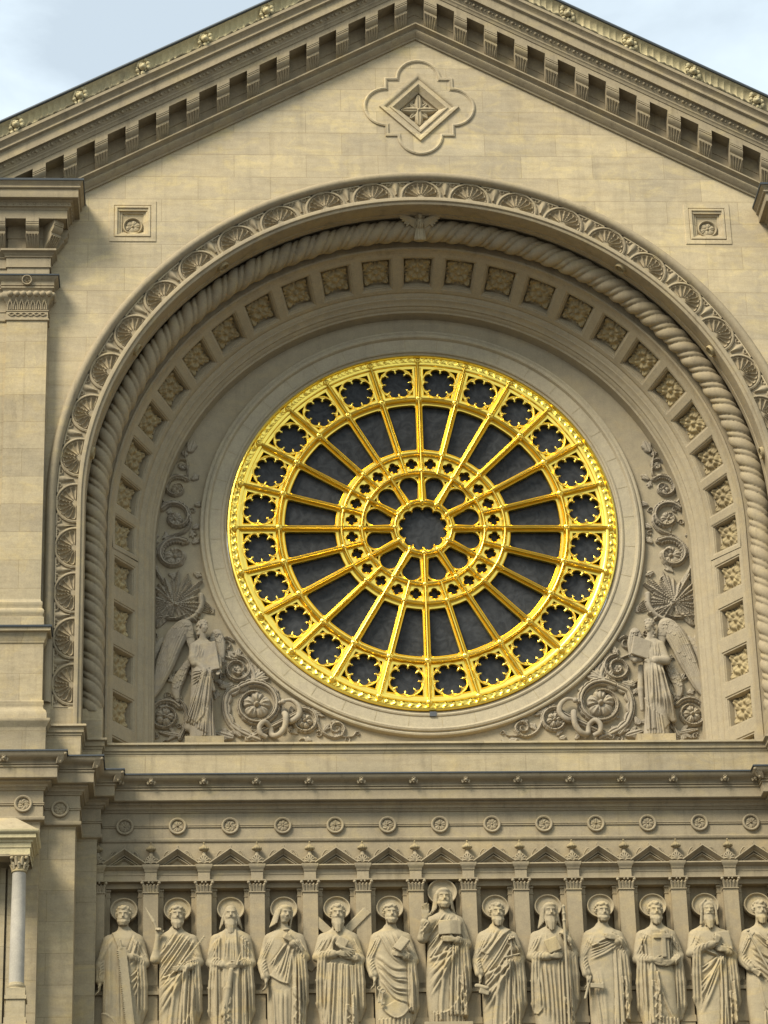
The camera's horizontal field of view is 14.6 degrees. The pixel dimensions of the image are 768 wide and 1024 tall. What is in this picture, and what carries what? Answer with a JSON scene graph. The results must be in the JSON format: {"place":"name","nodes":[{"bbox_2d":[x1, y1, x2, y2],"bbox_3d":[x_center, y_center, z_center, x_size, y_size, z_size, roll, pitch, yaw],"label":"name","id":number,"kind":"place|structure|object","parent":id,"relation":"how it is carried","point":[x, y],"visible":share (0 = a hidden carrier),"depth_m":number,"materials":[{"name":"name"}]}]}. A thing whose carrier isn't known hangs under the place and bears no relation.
{"place":"outdoors","nodes":[
{"label":"outdoors","id":0,"kind":"place"},
{"bbox_2d":[0,821,99,1023],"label":"stepped pier","id":1,"kind":"structure","parent":0,"point":[60,939],"depth_m":57.25,"materials":[{"name":"stone"}]},
{"bbox_2d":[0,818,40,1023],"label":"aedicule","id":2,"kind":"object","parent":1,"relation":"attached to","point":[17,836],"visible":0.92,"depth_m":56.52,"materials":[{"name":"stone"}]},
{"bbox_2d":[3,854,29,1023],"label":"column","id":3,"kind":"structure","parent":2,"relation":"attached to","point":[15,997],"depth_m":55.74,"materials":[{"name":"stone"}]},
{"bbox_2d":[0,723,767,842],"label":"entablature","id":4,"kind":"structure","parent":1,"relation":"on","point":[106,792],"depth_m":59.54,"materials":[{"name":"stone"}]},
{"bbox_2d":[0,178,85,748],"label":"corner pilaster","id":5,"kind":"object","parent":4,"relation":"on","point":[36,214],"visible":1,"depth_m":61.29,"materials":[{"name":"stone"}]},
{"bbox_2d":[185,736,223,741],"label":"base slab","id":6,"kind":"structure","parent":4,"relation":"on","point":[204,738],"depth_m":61.28,"materials":[{"name":"stone"}]},
{"bbox_2d":[154,619,225,735],"bbox_3d":[-4.098,3.406,61.958,1.660,2.687,0.452,0,-25,-3],"label":"angel relief","id":7,"kind":"object","parent":6,"relation":"on","point":[205,660],"visible":1,"depth_m":62.02,"materials":[{"name":"stone"}]},
{"bbox_2d":[82,220,767,737],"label":"rope moulding","id":8,"kind":"object","parent":4,"relation":"on","point":[188,316],"visible":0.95,"depth_m":63.45,"materials":[{"name":"stone"}]},
{"bbox_2d":[399,213,440,241],"bbox_3d":[0.774,-6.183,64.764,1.040,0.680,0.253,0,-13,-3],"label":"keystone angel","id":9,"kind":"object","parent":8,"relation":"attached to","point":[419,223],"visible":1,"depth_m":64.76,"materials":[{"name":"stone"}]},
{"bbox_2d":[155,320,702,742],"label":"tympanum wall","id":10,"kind":"structure","parent":4,"relation":"on","point":[210,431],"depth_m":64.08,"materials":[{"name":"stone"}]},
{"bbox_2d":[154,440,359,742],"bbox_3d":[-2.703,1.570,63.046,4.560,7.248,0.250,0,-25,-3],"label":"foliage relief","id":11,"kind":"object","parent":10,"relation":"attached to","point":[181,599],"visible":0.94,"depth_m":62.21,"materials":[{"name":"stone"}]},
{"bbox_2d":[257,698,302,738],"bbox_3d":[-2.148,4.258,61.779,0.947,0.888,0.258,0,-25,-3],"label":"serpent","id":12,"kind":"object","parent":10,"relation":"attached to","point":[287,721],"visible":1,"depth_m":61.68,"materials":[{"name":"stone"}]},
{"bbox_2d":[199,331,644,737],"bbox_3d":[0.827,0.384,63.977,9.510,9.510,0.400,0,-25,-3],"label":"stone ring","id":13,"kind":"object","parent":10,"relation":"attached to","point":[579,664],"visible":1,"depth_m":63.72,"materials":[{"name":"beige stone"}]},
{"bbox_2d":[227,355,617,711],"bbox_3d":[0.831,0.353,63.911,8.340,8.340,0.285,0,-25,-3],"label":"rose window","id":14,"kind":"structure","parent":13,"relation":"attached to","point":[419,533],"depth_m":63.91,"materials":[{"name":"metal"}]},
{"bbox_2d":[430,711,436,716],"bbox_3d":[1.014,4.189,62.090,0.140,0.100,0.090,0,-25,-3],"label":"metal bracket","id":15,"kind":"object","parent":13,"relation":"attached to","point":[433,714],"visible":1,"depth_m":62.05,"materials":[{"name":"metal"}]},
{"bbox_2d":[557,697,602,736],"bbox_3d":[4.050,4.253,62.151,0.947,0.888,0.260,0,-25,-3],"label":"serpent","id":16,"kind":"object","parent":10,"relation":"attached to","point":[572,719],"visible":1,"depth_m":62.06,"materials":[{"name":"stone"}]},
{"bbox_2d":[500,440,702,740],"bbox_3d":[4.444,1.564,63.476,4.560,7.248,0.250,0,-25,-3],"label":"foliage relief","id":17,"kind":"object","parent":10,"relation":"attached to","point":[669,595],"visible":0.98,"depth_m":62.70,"materials":[{"name":"stone"}]},
{"bbox_2d":[103,241,764,742],"bbox_3d":[0.862,-0.226,63.386,14.320,12.559,1.490,0,-25,-3],"label":"coffered reveal","id":18,"kind":"object","parent":4,"relation":"on","point":[635,369],"visible":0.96,"depth_m":64.37,"materials":[{"name":"stone"}]},
{"bbox_2d":[635,733,675,739],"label":"base slab","id":19,"kind":"structure","parent":4,"relation":"on","point":[655,736],"depth_m":61.84,"materials":[{"name":"stone"}]},
{"bbox_2d":[627,618,701,732],"bbox_3d":[5.943,3.400,62.568,1.719,2.687,0.438,0,-25,-3],"label":"angel relief","id":20,"kind":"object","parent":19,"relation":"on","point":[649,651],"visible":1,"depth_m":62.59,"materials":[{"name":"stone"}]},
{"bbox_2d":[752,182,767,227],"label":"corner pilaster","id":21,"kind":"object","parent":4,"relation":"on","point":[760,206],"visible":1,"depth_m":64.24,"materials":[{"name":"stone"}]},
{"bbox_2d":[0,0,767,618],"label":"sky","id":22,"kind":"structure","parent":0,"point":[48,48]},
{"bbox_2d":[41,41,767,717],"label":"gable wall","id":23,"kind":"structure","parent":0,"point":[415,107],"depth_m":64.71,"materials":[{"name":"stone"}]},
{"bbox_2d":[0,0,415,192],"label":"raking cornice","id":24,"kind":"structure","parent":23,"relation":"attached to","point":[132,115],"depth_m":64.77,"materials":[{"name":"stone"}]},
{"bbox_2d":[43,172,767,723],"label":"archivolt","id":25,"kind":"object","parent":23,"relation":"attached to","point":[689,310],"visible":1,"depth_m":63.57,"materials":[{"name":"stone"}]},
{"bbox_2d":[414,0,767,197],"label":"raking cornice","id":26,"kind":"structure","parent":23,"relation":"attached to","point":[653,96],"depth_m":65.43,"materials":[{"name":"stone"}]},
{"bbox_2d":[94,838,767,1023],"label":"niche arcade","id":27,"kind":"object","parent":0,"point":[309,878],"visible":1,"depth_m":58.88,"materials":[{"name":"stone"}]},
{"bbox_2d":[95,898,149,1023],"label":"statue","id":28,"kind":"object","parent":27,"relation":"in","point":[122,963],"visible":1,"depth_m":57.46,"materials":[{"name":"stone"}]},
{"bbox_2d":[145,897,204,1023],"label":"statue","id":29,"kind":"object","parent":27,"relation":"in","point":[176,955],"visible":1,"depth_m":57.53,"materials":[{"name":"stone"}]},
{"bbox_2d":[206,897,255,1023],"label":"statue","id":30,"kind":"object","parent":27,"relation":"in","point":[231,963],"visible":1,"depth_m":57.55,"materials":[{"name":"stone"}]},
{"bbox_2d":[256,897,309,1023],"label":"statue","id":31,"kind":"object","parent":27,"relation":"in","point":[283,960],"visible":1,"depth_m":57.67,"materials":[{"name":"stone"}]},
{"bbox_2d":[307,896,370,1023],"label":"statue","id":32,"kind":"object","parent":27,"relation":"in","point":[337,960],"visible":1,"depth_m":57.73,"materials":[{"name":"stone"}]},
{"bbox_2d":[364,896,419,1023],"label":"statue","id":33,"kind":"object","parent":27,"relation":"in","point":[391,962],"visible":1,"depth_m":57.78,"materials":[{"name":"stone"}]},
{"bbox_2d":[417,880,472,1023],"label":"statue","id":34,"kind":"object","parent":27,"relation":"in","point":[443,932],"visible":1,"depth_m":57.91,"materials":[{"name":"stone"}]},
{"bbox_2d":[471,895,527,1023],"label":"statue","id":35,"kind":"object","parent":27,"relation":"in","point":[498,960],"visible":1,"depth_m":57.88,"materials":[{"name":"stone"}]},
{"bbox_2d":[526,894,580,1023],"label":"statue","id":36,"kind":"object","parent":27,"relation":"in","point":[552,955],"visible":1,"depth_m":57.94,"materials":[{"name":"stone"}]},
{"bbox_2d":[578,894,632,1023],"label":"statue","id":37,"kind":"object","parent":27,"relation":"in","point":[603,960],"visible":1,"depth_m":58.03,"materials":[{"name":"stone"}]},
{"bbox_2d":[632,893,687,1023],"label":"statue","id":38,"kind":"object","parent":27,"relation":"in","point":[658,957],"visible":1,"depth_m":58.05,"materials":[{"name":"stone"}]},
{"bbox_2d":[686,893,740,1023],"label":"statue","id":39,"kind":"object","parent":27,"relation":"in","point":[711,953],"visible":1,"depth_m":58.11,"materials":[{"name":"stone"}]},
{"bbox_2d":[737,893,767,1023],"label":"statue","id":40,"kind":"object","parent":27,"relation":"in","point":[752,959],"visible":1,"depth_m":58.27,"materials":[{"name":"stone"}]}
]}

